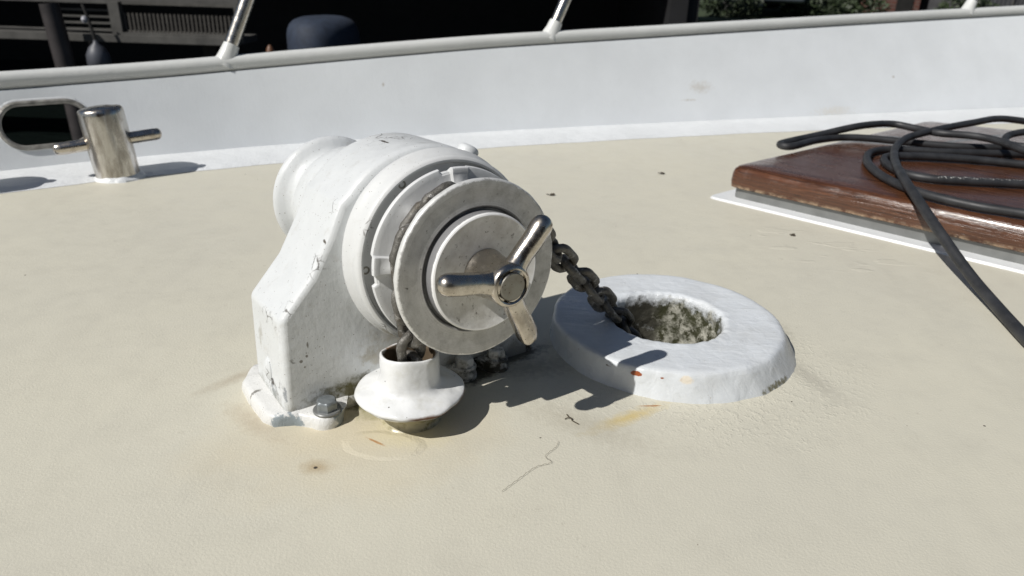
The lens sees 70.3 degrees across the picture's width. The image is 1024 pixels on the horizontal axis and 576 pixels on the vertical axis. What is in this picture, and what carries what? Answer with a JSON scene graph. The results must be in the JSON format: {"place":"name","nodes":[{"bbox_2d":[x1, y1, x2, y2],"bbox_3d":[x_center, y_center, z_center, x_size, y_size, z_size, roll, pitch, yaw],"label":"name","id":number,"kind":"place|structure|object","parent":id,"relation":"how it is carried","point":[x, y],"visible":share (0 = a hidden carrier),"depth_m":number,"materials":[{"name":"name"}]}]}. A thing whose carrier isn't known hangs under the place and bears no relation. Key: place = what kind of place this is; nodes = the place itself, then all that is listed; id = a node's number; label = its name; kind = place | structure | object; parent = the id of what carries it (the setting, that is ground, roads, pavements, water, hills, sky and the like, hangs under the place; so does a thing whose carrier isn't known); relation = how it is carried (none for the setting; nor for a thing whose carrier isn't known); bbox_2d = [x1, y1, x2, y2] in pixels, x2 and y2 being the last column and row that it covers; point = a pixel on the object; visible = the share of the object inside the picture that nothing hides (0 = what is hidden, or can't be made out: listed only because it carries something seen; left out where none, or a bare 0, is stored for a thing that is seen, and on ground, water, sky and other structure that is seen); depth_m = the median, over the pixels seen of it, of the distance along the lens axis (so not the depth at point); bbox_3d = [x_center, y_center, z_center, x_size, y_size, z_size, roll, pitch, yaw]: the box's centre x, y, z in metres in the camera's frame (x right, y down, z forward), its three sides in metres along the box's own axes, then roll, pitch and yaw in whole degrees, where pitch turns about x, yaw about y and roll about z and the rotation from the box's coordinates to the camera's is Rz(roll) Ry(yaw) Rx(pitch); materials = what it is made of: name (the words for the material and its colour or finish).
{"place":"outdoors","nodes":[
{"label":"outdoors","id":0,"kind":"place"},
{"bbox_2d":[0,59,120,144],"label":"water","id":1,"kind":"structure","parent":0,"point":[35,125],"depth_m":9.18,"materials":[{"name":"black liquid"}]},
{"bbox_2d":[38,2,82,139],"bbox_3d":[-4.584,-2.110,7.544,0.276,1.591,0.210,2,24,0],"label":"mooring piling","id":2,"kind":"object","parent":1,"relation":"in","point":[57,36],"visible":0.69,"depth_m":7.33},
{"bbox_2d":[81,3,111,65],"bbox_3d":[-4.345,-2.499,7.383,0.435,0.724,0.229,-8,26,-22],"label":"hanging fender","id":3,"kind":"object","parent":2,"relation":"hanging from","point":[97,53],"visible":0.62,"depth_m":7.39,"materials":[{"name":"grey plastic"}]},
{"bbox_2d":[81,16,87,22],"bbox_3d":[-4.274,-2.685,7.270,0.068,0.070,0.068,2,24,0],"label":"rope float","id":4,"kind":"object","parent":3,"relation":"attached to","point":[84,19],"visible":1,"depth_m":7.25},
{"bbox_2d":[0,0,257,56],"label":"timber dock","id":5,"kind":"object","parent":1,"relation":"in","point":[211,47],"visible":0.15,"depth_m":7.63,"materials":[{"name":"grey wood"}]},
{"bbox_2d":[107,0,244,42],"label":"fence panel","id":6,"kind":"object","parent":5,"relation":"on","point":[118,20],"visible":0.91,"depth_m":7.57,"materials":[{"name":"grey metal"}]},
{"bbox_2d":[286,15,360,49],"bbox_3d":[-2.096,-2.296,8.303,0.874,1.510,1.498,2,24,0],"label":"covered dinghy","id":7,"kind":"object","parent":1,"relation":"on","point":[312,31],"visible":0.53,"depth_m":7.61,"materials":[{"name":"blue fabric"}]},
{"bbox_2d":[266,45,273,51],"bbox_3d":[-2.472,-2.425,7.434,0.090,0.120,0.089,2,24,0],"label":"orange buoy","id":8,"kind":"object","parent":7,"relation":"attached to","point":[270,48],"visible":0.57,"depth_m":7.40,"materials":[{"name":"orange plastic"}]},
{"bbox_2d":[0,0,699,62],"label":"boathouse","id":9,"kind":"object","parent":1,"relation":"on","point":[375,21],"depth_m":14.02,"materials":[{"name":"brown wood"}]},
{"bbox_2d":[0,123,1023,575],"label":"deck","id":10,"kind":"structure","parent":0,"point":[878,431],"depth_m":0.74,"materials":[{"name":"beige paint"}]},
{"bbox_2d":[53,104,161,183],"bbox_3d":[-0.824,-0.289,1.492,0.179,0.168,0.115,-3,24,2],"label":"mooring bollard","id":11,"kind":"object","parent":10,"relation":"on","point":[109,140],"visible":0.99,"depth_m":1.46,"materials":[{"name":"silver metal"}]},
{"bbox_2d":[242,132,552,430],"bbox_3d":[-0.114,-0.014,0.760,0.323,0.270,0.330,-14,25,-32],"label":"anchor windlass","id":12,"kind":"object","parent":10,"relation":"on","point":[472,268],"visible":1,"depth_m":0.69,"materials":[{"name":"metal"}]},
{"bbox_2d":[389,181,641,361],"bbox_3d":[0.034,0.038,0.809,0.390,0.364,0.049,-18,30,-38],"label":"anchor chain","id":13,"kind":"object","parent":12,"relation":"attached to","point":[587,281],"visible":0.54,"depth_m":0.78,"materials":[{"name":"grey metal"}]},
{"bbox_2d":[354,343,464,433],"bbox_3d":[-0.102,0.097,0.727,0.109,0.080,0.110,2,24,0],"label":"chain spout","id":14,"kind":"object","parent":10,"relation":"on","point":[391,393],"visible":0.95,"depth_m":0.70,"materials":[{"name":"paint"}]},
{"bbox_2d":[0,5,1023,193],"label":"bulwark","id":15,"kind":"object","parent":10,"relation":"on","point":[809,73],"visible":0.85,"depth_m":2.06,"materials":[{"name":"white paint"}]},
{"bbox_2d":[216,0,977,69],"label":"guard rail","id":16,"kind":"object","parent":15,"relation":"on","point":[229,49],"visible":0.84,"depth_m":1.72,"materials":[{"name":"silver metal"}]},
{"bbox_2d":[502,443,557,490],"bbox_3d":[0.023,0.165,0.669,0.013,0.002,0.094,17,28,31],"label":"hairline crack","id":17,"kind":"object","parent":10,"relation":"on","point":[535,467],"visible":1,"depth_m":0.67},
{"bbox_2d":[550,274,795,403],"bbox_3d":[0.199,0.112,0.940,0.306,0.172,0.308,2,24,0],"label":"hawse ring","id":18,"kind":"object","parent":10,"relation":"on","point":[699,342],"visible":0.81,"depth_m":0.85,"materials":[{"name":"paint"}]},
{"bbox_2d":[710,122,1023,273],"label":"deck hatch","id":19,"kind":"object","parent":10,"relation":"on","point":[838,185],"visible":0.75,"depth_m":1.37,"materials":[{"name":"brown wood"}]},
{"bbox_2d":[776,115,1023,345],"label":"power cable","id":20,"kind":"object","parent":19,"relation":"on","point":[1004,146],"visible":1,"depth_m":1.53,"materials":[{"name":"black rubber"}]},
{"bbox_2d":[697,0,847,22],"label":"shore","id":21,"kind":"structure","parent":0,"point":[765,13],"depth_m":17.82,"materials":[{"name":"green plant"}]},
{"bbox_2d":[699,0,765,17],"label":"shore bush","id":22,"kind":"object","parent":21,"relation":"on","point":[728,10],"visible":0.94,"depth_m":16.80,"materials":[{"name":"green plant"}]},
{"bbox_2d":[727,0,806,16],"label":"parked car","id":23,"kind":"object","parent":21,"relation":"on","point":[797,2],"visible":0.34,"depth_m":16.89,"materials":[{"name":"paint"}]},
{"bbox_2d":[780,0,847,16],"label":"shore bush","id":24,"kind":"object","parent":21,"relation":"on","point":[820,9],"visible":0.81,"depth_m":17.02,"materials":[{"name":"green plant"}]},
{"bbox_2d":[828,0,890,14],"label":"shore bush","id":25,"kind":"object","parent":21,"relation":"on","point":[856,7],"visible":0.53,"depth_m":17.71,"materials":[{"name":"green plant"}]},
{"bbox_2d":[848,0,920,13],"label":"brick hut","id":26,"kind":"object","parent":21,"relation":"on","point":[903,5],"depth_m":18.52,"materials":[{"name":"brown brick"}]},
{"bbox_2d":[895,0,913,11],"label":"door","id":27,"kind":"structure","parent":26,"relation":"in","point":[901,5],"depth_m":18.51,"materials":[{"name":"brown wood"}]},
{"bbox_2d":[933,0,999,9],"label":"shore bush","id":28,"kind":"object","parent":21,"relation":"on","point":[945,4],"visible":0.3,"depth_m":17.21,"materials":[{"name":"green plant"}]},
{"bbox_2d":[918,0,1023,10],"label":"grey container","id":29,"kind":"object","parent":21,"relation":"on","point":[928,4],"depth_m":17.79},
{"bbox_2d":[762,0,828,7],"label":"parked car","id":30,"kind":"object","parent":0,"point":[768,5],"visible":0.09,"depth_m":21.36,"materials":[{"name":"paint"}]}
]}

